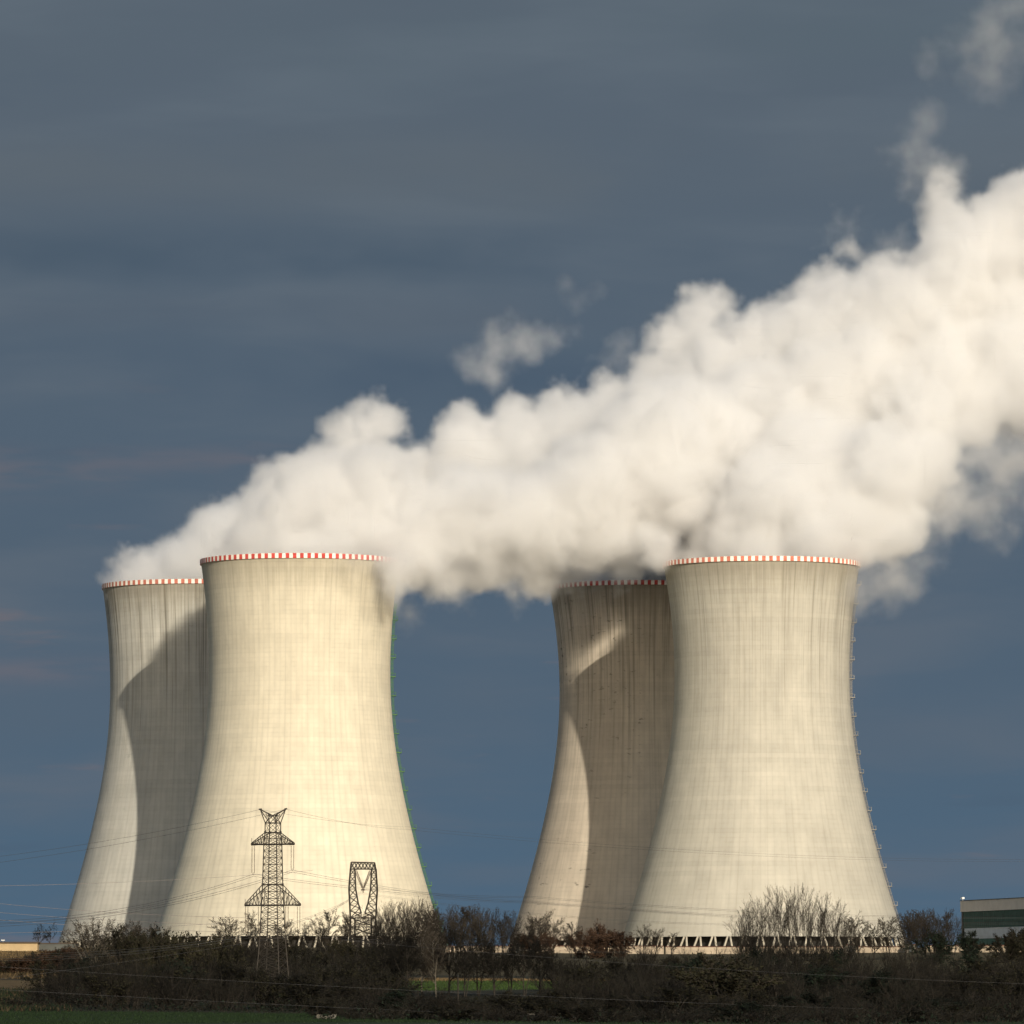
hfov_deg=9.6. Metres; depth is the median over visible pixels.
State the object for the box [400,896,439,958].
bare tree
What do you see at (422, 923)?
bare tree
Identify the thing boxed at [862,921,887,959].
bare tree
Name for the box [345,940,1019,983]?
power line
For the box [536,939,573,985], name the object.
bare tree
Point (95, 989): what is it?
bush
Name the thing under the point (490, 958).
bare tree
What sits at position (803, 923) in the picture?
bare tree
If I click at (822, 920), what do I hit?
bare tree
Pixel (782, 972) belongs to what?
bush
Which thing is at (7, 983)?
ground
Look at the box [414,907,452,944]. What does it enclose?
bare tree
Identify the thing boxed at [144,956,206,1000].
bush
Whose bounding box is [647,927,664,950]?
bare tree
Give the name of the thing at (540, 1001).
bush
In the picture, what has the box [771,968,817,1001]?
bush
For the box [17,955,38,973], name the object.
bush
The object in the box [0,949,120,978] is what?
dry grass
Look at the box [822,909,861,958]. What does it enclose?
bare tree
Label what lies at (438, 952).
bare tree
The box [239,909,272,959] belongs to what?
bare tree
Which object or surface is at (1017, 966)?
bush
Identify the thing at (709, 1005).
bush
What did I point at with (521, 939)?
bush
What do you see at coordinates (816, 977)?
bush
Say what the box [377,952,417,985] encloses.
bush
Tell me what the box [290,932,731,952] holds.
power line
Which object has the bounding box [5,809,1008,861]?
power line
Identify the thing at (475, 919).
bare tree
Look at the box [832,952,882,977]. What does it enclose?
bush
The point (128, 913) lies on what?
power line
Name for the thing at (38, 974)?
bush
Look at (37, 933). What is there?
bare tree
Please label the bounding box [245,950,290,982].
bush
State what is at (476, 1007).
bush
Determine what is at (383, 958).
bare tree
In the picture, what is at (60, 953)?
bush
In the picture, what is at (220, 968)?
bush
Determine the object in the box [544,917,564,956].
bare tree
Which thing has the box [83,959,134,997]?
bush
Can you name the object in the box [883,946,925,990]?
bush
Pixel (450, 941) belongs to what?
bare tree
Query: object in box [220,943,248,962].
bush
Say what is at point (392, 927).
bare tree
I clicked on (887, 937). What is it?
bare tree
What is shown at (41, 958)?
bush
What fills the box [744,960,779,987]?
bush
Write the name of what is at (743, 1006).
bush
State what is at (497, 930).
bare tree
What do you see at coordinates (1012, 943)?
bush
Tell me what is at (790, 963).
bush
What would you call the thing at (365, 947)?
bush
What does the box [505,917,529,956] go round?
bare tree
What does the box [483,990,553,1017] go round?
bush
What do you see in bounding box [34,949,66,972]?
bush
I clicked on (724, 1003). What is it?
bush
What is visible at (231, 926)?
bare tree
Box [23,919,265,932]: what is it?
power line
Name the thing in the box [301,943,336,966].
bush
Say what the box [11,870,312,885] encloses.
power line
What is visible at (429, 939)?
bare tree
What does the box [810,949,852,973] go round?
bush
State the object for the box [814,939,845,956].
bush
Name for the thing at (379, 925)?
bare tree
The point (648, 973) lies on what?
bush
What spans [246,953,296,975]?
bush
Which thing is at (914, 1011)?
bush
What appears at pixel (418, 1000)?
bush
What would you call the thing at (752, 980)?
bush
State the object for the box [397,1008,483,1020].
bush
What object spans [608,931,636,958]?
bush
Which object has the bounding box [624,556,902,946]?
cooling tower
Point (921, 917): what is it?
bare tree
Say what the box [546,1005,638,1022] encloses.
bush
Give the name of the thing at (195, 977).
bush
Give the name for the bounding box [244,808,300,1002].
lattice pylon
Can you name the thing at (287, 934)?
bare tree
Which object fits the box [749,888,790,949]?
bare tree
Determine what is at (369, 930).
bare tree
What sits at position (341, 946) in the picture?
bush
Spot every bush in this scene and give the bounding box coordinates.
[0,957,27,972]
[0,959,17,972]
[0,996,60,1006]
[11,981,89,1002]
[13,960,69,992]
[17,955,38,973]
[19,951,51,972]
[31,984,104,1005]
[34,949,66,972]
[35,949,56,969]
[41,951,77,987]
[43,961,86,995]
[44,947,73,969]
[49,955,122,993]
[59,946,83,962]
[60,916,130,970]
[65,955,99,989]
[65,986,113,1006]
[70,946,121,992]
[73,966,135,1009]
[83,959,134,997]
[85,924,143,975]
[94,953,150,994]
[103,960,151,1009]
[107,927,159,965]
[109,944,152,973]
[118,952,181,1000]
[120,959,200,1006]
[125,932,171,994]
[136,924,184,959]
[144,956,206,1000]
[145,960,209,1009]
[160,929,200,951]
[165,937,214,973]
[166,962,206,1006]
[175,931,221,969]
[178,941,232,988]
[190,933,235,969]
[208,966,250,995]
[220,941,249,972]
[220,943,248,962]
[229,953,280,996]
[238,965,282,1009]
[239,939,261,966]
[242,961,314,998]
[243,974,305,1008]
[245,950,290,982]
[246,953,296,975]
[252,940,280,965]
[263,935,309,965]
[268,971,358,1011]
[274,946,324,977]
[274,957,321,998]
[290,940,330,964]
[299,993,356,1015]
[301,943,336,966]
[301,997,390,1014]
[302,995,344,1016]
[316,938,356,967]
[333,1009,389,1019]
[342,939,367,965]
[348,963,423,998]
[348,994,396,1014]
[353,970,431,1002]
[360,940,391,959]
[360,1001,414,1019]
[369,982,466,1012]
[372,985,437,1014]
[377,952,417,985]
[383,1008,431,1019]
[393,1003,462,1020]
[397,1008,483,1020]
[408,943,445,968]
[420,989,471,1017]
[446,995,483,1007]
[446,997,507,1018]
[475,989,527,1016]
[481,990,570,1017]
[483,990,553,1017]
[495,1009,556,1021]
[514,933,545,958]
[521,1000,598,1021]
[526,963,580,995]
[529,928,561,957]
[530,966,589,1004]
[531,993,592,1018]
[541,954,618,986]
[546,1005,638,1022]
[555,952,612,984]
[563,928,590,957]
[572,1010,624,1022]
[574,932,616,958]
[585,920,615,957]
[588,991,658,1012]
[594,925,623,957]
[598,955,634,983]
[600,943,656,988]
[606,1009,672,1022]
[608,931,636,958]
[608,984,713,1016]
[613,964,684,1005]
[624,943,681,982]
[634,960,685,992]
[635,972,690,1005]
[635,985,737,1014]
[652,953,682,982]
[654,964,693,991]
[663,952,721,991]
[664,943,729,968]
[664,976,711,1003]
[665,951,787,1004]
[676,989,752,1017]
[683,1008,739,1022]
[694,986,748,1017]
[696,999,784,1022]
[709,959,757,984]
[711,947,747,973]
[720,971,769,1002]
[729,933,759,956]
[733,942,775,972]
[739,945,777,962]
[743,949,784,975]
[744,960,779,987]
[745,966,808,1004]
[746,933,782,956]
[750,995,814,1013]
[757,938,795,960]
[764,944,831,975]
[767,957,803,996]
[771,960,825,995]
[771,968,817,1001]
[778,991,838,1012]
[780,935,808,960]
[780,965,843,998]
[787,948,836,972]
[793,937,822,960]
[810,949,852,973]
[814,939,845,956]
[819,960,891,998]
[826,937,859,960]
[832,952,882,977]
[834,944,886,988]
[854,966,920,1004]
[860,959,912,995]
[862,945,909,984]
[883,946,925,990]
[887,1008,947,1022]
[896,943,940,983]
[902,928,961,964]
[928,955,974,984]
[937,945,994,989]
[955,928,989,958]
[957,952,1013,991]
[973,933,1023,962]
[979,952,1022,992]
[983,945,1023,990]
[1006,927,1023,962]
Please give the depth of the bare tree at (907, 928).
1506.96 m
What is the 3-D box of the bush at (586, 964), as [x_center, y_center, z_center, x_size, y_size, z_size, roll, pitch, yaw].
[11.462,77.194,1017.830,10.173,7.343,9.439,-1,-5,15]
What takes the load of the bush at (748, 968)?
on the ground at (7, 983)
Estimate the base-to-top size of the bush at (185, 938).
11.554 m
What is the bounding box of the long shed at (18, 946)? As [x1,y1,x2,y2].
[0,940,40,950]
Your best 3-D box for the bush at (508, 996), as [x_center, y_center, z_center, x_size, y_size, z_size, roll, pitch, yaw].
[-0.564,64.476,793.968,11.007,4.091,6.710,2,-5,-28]
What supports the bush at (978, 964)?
on the ground at (7, 983)
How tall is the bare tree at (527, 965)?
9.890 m
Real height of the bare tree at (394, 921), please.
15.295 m
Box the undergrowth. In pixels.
[26,983,1023,1023]
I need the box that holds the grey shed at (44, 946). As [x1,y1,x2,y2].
[39,943,78,950]
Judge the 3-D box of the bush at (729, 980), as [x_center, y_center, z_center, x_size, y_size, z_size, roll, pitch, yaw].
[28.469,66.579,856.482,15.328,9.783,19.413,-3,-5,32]
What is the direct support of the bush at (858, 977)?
on the ground at (7, 983)
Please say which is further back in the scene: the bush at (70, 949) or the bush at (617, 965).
the bush at (70, 949)
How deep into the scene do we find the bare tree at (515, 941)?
986.05 m
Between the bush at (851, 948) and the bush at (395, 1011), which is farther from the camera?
the bush at (851, 948)
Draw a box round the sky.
[0,0,1023,945]
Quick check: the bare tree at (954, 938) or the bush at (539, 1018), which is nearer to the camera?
the bush at (539, 1018)
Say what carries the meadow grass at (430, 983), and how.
on the ground at (7, 983)
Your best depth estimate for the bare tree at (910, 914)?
1516.46 m
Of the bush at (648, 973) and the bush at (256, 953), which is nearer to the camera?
the bush at (648, 973)
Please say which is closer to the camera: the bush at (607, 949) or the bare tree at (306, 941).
the bare tree at (306, 941)
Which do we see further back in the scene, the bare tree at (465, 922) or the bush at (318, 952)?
the bare tree at (465, 922)
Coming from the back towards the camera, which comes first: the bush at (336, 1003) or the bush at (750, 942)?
the bush at (750, 942)
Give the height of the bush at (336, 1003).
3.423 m
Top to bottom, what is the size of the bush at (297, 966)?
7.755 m
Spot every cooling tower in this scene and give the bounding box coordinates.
[58,579,208,946]
[157,553,443,946]
[512,580,673,945]
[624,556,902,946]
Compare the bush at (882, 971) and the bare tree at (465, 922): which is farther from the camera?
the bare tree at (465, 922)
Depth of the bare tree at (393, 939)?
987.41 m
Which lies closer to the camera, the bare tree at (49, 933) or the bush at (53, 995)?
the bush at (53, 995)
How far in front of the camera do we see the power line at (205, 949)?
738.11 m
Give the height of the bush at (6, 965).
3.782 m
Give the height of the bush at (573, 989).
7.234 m
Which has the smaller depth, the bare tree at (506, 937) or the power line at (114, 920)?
the bare tree at (506, 937)
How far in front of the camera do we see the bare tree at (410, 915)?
1431.83 m
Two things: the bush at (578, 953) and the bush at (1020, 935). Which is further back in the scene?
the bush at (578, 953)
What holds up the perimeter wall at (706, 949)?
on the ground at (7, 983)
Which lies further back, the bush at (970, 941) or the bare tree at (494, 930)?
the bare tree at (494, 930)
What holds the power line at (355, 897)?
hanging from the lattice pylon
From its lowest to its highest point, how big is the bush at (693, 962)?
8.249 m
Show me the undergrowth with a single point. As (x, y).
(193, 1007)
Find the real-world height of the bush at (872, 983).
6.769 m
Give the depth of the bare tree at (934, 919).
1509.94 m
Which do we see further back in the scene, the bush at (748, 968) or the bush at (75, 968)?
the bush at (75, 968)
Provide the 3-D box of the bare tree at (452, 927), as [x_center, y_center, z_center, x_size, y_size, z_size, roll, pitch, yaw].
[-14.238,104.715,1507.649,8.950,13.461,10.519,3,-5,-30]
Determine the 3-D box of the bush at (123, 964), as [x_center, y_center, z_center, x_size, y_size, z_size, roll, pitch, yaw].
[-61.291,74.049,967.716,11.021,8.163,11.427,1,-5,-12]
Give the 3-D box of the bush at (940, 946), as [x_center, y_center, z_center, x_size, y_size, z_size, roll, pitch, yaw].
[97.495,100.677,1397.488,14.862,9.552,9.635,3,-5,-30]
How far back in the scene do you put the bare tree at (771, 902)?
1488.69 m
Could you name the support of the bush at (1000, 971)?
on the ground at (7, 983)
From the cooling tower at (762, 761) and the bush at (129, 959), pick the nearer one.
the bush at (129, 959)
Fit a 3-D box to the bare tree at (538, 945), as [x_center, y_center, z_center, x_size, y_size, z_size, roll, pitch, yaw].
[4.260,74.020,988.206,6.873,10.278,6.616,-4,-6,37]
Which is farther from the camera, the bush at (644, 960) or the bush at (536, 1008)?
the bush at (644, 960)
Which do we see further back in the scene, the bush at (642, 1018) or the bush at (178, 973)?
the bush at (178, 973)
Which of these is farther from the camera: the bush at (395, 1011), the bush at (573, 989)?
the bush at (573, 989)
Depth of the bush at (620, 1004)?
791.19 m
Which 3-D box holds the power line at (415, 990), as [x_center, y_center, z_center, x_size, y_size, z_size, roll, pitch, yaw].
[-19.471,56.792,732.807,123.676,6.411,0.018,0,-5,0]
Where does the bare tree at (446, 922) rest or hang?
on the ground at (7, 983)
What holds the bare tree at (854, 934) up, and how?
on the ground at (7, 983)
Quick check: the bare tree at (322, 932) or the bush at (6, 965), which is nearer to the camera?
the bush at (6, 965)
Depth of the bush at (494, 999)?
787.70 m
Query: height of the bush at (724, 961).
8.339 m
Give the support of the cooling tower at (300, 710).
on the ground at (7, 983)
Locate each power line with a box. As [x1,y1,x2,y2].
[0,874,1023,922]
[0,912,220,924]
[0,989,701,1022]
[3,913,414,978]
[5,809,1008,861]
[6,809,1019,859]
[7,904,237,917]
[8,934,257,960]
[9,870,954,925]
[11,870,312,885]
[11,967,854,1008]
[19,921,256,932]
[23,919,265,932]
[47,892,1002,955]
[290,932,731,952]
[299,889,1011,931]
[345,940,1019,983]
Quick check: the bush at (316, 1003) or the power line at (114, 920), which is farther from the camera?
the power line at (114, 920)
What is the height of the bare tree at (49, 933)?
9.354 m
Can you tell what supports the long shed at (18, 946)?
on the ground at (7, 983)
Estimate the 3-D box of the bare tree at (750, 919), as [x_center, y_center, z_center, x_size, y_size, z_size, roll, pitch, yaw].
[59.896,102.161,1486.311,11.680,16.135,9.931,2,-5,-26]
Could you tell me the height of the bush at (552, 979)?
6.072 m
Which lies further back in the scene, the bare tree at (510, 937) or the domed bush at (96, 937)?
the bare tree at (510, 937)
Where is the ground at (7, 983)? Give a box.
[0,947,1023,1023]
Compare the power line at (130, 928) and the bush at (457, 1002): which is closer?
the bush at (457, 1002)
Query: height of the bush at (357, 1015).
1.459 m
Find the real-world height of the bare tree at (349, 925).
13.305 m
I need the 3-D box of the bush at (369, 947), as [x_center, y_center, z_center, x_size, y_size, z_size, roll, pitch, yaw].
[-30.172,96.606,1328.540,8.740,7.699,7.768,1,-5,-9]
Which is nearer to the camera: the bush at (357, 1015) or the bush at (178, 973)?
the bush at (357, 1015)
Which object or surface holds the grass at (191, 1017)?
on the ground at (7, 983)
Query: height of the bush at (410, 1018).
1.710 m
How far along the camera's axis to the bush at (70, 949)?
1244.92 m
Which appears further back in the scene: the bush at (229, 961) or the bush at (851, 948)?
the bush at (851, 948)
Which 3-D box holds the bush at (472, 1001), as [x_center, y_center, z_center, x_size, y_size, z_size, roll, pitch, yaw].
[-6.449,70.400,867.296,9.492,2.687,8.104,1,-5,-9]
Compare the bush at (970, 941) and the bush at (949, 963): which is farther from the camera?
the bush at (970, 941)
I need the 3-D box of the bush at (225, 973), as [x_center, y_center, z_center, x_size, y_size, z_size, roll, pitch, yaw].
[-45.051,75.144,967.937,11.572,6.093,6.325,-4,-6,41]
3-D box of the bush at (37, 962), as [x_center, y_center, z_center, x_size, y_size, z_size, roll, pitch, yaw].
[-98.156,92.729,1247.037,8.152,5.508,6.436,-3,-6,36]
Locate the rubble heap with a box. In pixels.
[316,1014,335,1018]
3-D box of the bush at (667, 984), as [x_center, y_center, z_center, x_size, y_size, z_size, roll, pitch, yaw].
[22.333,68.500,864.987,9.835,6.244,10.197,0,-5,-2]
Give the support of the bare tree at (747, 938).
on the ground at (7, 983)
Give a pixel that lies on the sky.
(504, 302)
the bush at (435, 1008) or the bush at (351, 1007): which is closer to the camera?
the bush at (435, 1008)
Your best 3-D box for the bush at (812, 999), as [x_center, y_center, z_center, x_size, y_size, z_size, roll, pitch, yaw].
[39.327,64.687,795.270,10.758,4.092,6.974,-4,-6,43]
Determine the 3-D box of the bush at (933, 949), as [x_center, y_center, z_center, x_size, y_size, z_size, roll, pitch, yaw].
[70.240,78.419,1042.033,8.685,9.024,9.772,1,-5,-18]
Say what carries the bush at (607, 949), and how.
on the ground at (7, 983)
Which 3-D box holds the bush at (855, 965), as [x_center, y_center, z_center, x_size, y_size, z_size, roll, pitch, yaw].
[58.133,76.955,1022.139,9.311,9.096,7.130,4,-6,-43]
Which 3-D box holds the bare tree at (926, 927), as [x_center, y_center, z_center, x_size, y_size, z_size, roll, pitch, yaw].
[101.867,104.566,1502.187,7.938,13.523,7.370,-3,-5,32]
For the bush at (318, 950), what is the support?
on the ground at (7, 983)
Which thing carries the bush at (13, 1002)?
on the ground at (7, 983)
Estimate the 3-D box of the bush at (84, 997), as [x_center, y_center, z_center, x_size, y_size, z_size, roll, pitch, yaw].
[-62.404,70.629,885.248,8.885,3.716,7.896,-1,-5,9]
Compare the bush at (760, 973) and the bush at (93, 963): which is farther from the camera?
the bush at (93, 963)
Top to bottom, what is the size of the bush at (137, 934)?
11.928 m
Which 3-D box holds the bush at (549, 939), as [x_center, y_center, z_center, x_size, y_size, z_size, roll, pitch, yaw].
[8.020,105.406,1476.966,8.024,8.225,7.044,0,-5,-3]
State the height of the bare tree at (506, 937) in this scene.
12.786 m
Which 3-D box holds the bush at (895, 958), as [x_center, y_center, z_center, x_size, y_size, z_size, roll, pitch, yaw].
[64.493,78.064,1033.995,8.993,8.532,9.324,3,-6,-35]
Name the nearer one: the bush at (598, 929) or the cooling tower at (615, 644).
the bush at (598, 929)
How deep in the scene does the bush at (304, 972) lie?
946.31 m
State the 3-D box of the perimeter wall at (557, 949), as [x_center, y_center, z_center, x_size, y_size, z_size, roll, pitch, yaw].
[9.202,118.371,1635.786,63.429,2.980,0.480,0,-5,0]
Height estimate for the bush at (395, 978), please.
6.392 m
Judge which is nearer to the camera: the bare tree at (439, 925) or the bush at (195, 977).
the bush at (195, 977)
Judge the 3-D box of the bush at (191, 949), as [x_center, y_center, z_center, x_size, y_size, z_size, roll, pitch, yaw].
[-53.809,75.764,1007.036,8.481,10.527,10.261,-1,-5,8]
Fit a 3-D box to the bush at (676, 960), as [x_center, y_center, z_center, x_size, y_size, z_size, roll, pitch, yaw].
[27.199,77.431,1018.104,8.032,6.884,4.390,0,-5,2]
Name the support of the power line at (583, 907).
hanging from the lattice pylon
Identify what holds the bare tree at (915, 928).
on the ground at (7, 983)
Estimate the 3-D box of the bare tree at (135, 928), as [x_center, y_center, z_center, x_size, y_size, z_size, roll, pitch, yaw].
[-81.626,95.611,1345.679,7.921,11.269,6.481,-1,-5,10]
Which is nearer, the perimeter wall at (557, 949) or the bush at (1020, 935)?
the bush at (1020, 935)
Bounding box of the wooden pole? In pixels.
[457,975,458,1005]
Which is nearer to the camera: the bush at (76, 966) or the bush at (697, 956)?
the bush at (76, 966)
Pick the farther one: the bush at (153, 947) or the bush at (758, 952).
the bush at (758, 952)
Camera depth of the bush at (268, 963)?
970.52 m
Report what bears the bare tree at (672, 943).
on the ground at (7, 983)
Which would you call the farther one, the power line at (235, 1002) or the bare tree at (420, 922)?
the bare tree at (420, 922)
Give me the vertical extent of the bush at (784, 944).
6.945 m
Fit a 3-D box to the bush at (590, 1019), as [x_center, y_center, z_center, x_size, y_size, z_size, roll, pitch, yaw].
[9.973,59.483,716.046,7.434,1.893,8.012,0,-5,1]
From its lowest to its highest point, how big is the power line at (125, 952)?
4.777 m
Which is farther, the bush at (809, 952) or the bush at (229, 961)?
the bush at (809, 952)
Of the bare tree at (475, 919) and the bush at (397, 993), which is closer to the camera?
the bush at (397, 993)
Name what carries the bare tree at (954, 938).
on the ground at (7, 983)
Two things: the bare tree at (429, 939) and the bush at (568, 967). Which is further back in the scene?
the bush at (568, 967)
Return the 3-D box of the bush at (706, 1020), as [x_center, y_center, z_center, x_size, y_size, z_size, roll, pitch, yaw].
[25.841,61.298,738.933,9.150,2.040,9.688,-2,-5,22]
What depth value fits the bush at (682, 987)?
882.58 m
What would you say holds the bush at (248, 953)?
on the ground at (7, 983)
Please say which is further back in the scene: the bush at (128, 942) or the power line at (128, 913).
the power line at (128, 913)
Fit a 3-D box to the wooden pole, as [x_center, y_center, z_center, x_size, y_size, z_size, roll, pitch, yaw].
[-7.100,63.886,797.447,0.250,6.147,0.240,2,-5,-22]
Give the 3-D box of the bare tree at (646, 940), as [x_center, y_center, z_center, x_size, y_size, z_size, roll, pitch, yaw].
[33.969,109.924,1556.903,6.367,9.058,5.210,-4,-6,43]
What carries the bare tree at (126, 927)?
on the ground at (7, 983)
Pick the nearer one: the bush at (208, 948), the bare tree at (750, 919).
the bush at (208, 948)
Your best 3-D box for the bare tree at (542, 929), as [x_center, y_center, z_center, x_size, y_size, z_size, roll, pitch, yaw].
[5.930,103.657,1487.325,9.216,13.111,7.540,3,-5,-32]
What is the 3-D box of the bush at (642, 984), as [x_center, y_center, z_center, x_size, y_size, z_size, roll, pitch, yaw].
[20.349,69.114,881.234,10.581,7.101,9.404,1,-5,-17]
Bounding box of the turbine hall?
[960,897,1023,944]
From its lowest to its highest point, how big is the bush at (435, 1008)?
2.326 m
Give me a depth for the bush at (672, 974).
943.95 m
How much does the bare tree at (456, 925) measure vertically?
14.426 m
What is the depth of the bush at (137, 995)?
869.17 m
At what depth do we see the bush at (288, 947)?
1334.91 m
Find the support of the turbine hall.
on the ground at (7, 983)
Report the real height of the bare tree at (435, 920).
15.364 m
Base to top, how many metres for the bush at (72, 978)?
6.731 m
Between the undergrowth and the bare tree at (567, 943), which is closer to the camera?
the undergrowth
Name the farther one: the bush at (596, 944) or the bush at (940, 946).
the bush at (596, 944)
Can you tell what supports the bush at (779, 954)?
on the ground at (7, 983)
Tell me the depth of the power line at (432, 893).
1080.13 m
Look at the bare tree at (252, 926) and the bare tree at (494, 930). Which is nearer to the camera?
the bare tree at (252, 926)
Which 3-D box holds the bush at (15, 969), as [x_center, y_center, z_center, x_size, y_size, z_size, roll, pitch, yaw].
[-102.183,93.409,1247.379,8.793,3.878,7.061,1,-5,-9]
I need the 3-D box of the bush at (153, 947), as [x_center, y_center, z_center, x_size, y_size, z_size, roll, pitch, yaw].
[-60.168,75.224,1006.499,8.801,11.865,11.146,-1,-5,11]
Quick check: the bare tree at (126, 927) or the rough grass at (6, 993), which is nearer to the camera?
the rough grass at (6, 993)
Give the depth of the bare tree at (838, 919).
1486.18 m
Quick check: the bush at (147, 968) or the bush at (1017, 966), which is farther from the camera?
the bush at (1017, 966)
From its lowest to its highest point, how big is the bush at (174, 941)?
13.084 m
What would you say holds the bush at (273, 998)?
on the ground at (7, 983)
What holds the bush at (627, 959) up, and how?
on the ground at (7, 983)
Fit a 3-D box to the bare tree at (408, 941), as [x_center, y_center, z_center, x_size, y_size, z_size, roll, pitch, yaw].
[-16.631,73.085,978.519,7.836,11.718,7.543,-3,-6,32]
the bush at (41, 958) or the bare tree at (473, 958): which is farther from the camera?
the bush at (41, 958)
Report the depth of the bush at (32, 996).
891.62 m
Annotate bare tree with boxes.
[31,924,47,941]
[42,923,56,942]
[116,922,147,942]
[129,919,156,939]
[206,916,244,944]
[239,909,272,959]
[268,919,295,949]
[290,922,313,964]
[308,909,347,963]
[328,912,368,944]
[357,933,400,977]
[358,910,384,950]
[359,901,403,948]
[364,901,403,946]
[369,922,412,976]
[378,899,424,945]
[381,903,411,942]
[385,929,424,989]
[397,902,442,943]
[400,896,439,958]
[401,900,426,952]
[403,921,439,993]
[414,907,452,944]
[414,931,452,996]
[419,909,453,948]
[420,902,453,942]
[430,925,472,993]
[436,905,460,956]
[438,907,472,957]
[439,904,480,958]
[444,933,486,996]
[456,907,485,955]
[456,926,503,995]
[459,906,497,951]
[461,904,496,954]
[474,938,512,995]
[475,906,509,956]
[481,908,510,954]
[489,929,525,992]
[490,909,516,957]
[495,913,520,951]
[504,939,547,995]
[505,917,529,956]
[523,909,555,958]
[524,915,550,951]
[524,935,558,991]
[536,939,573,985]
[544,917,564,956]
[557,922,583,957]
[633,923,654,955]
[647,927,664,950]
[664,932,680,951]
[724,908,756,949]
[737,896,771,944]
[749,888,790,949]
[763,884,796,950]
[772,883,812,958]
[787,884,817,959]
[793,890,832,958]
[820,898,847,960]
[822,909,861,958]
[840,916,867,958]
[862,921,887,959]
[871,914,900,957]
[896,909,926,956]
[896,915,924,957]
[897,911,922,958]
[906,909,933,958]
[909,907,938,954]
[921,908,959,949]
[928,908,956,947]
[940,914,966,958]
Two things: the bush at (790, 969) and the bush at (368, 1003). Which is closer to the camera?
the bush at (368, 1003)
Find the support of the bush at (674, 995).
on the ground at (7, 983)
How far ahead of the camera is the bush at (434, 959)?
1327.65 m
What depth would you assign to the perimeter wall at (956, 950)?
1635.67 m
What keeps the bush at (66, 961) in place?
on the ground at (7, 983)
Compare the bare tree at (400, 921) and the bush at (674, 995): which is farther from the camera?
the bare tree at (400, 921)
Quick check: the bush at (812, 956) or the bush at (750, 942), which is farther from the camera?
the bush at (750, 942)
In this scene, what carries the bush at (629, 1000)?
on the ground at (7, 983)
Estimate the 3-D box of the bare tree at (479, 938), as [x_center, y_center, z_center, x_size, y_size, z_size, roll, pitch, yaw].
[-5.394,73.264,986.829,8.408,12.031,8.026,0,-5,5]
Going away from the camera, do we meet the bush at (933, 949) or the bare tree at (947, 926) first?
the bush at (933, 949)
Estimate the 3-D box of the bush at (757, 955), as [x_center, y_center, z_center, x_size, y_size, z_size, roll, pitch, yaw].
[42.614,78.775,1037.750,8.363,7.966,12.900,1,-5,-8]
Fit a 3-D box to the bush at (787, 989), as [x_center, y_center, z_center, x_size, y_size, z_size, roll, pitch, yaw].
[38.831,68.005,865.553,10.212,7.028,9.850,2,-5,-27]
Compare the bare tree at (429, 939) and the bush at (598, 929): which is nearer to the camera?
the bare tree at (429, 939)
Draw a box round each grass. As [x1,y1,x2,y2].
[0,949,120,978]
[0,987,71,1011]
[0,1010,1023,1023]
[405,977,603,990]
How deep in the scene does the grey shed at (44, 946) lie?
1701.72 m
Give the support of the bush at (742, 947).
on the ground at (7, 983)
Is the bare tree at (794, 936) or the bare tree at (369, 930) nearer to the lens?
the bare tree at (369, 930)
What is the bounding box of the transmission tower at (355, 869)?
[348,862,377,960]
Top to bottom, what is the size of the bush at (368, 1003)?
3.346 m
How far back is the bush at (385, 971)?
941.99 m
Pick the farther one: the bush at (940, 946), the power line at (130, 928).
the power line at (130, 928)
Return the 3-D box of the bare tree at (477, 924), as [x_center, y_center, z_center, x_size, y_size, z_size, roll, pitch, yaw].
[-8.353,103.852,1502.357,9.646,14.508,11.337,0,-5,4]
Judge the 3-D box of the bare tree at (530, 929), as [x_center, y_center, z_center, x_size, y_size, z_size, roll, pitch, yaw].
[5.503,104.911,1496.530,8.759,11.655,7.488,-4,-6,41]
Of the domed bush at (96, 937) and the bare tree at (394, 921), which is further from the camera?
the bare tree at (394, 921)
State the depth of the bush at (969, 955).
1028.46 m
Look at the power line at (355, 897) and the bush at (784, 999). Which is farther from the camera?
the power line at (355, 897)
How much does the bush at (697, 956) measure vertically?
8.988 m
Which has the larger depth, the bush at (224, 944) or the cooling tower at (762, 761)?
the cooling tower at (762, 761)
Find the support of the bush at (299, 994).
on the ground at (7, 983)
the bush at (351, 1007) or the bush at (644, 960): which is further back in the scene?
the bush at (644, 960)
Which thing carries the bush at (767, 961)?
on the ground at (7, 983)
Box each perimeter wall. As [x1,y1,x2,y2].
[450,946,663,953]
[665,946,903,953]
[927,945,1004,951]
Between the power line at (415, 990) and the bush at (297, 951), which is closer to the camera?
the power line at (415, 990)
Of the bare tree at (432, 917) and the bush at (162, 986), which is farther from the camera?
the bare tree at (432, 917)
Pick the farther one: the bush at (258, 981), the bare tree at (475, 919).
the bare tree at (475, 919)
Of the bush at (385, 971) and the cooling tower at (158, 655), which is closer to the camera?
the bush at (385, 971)

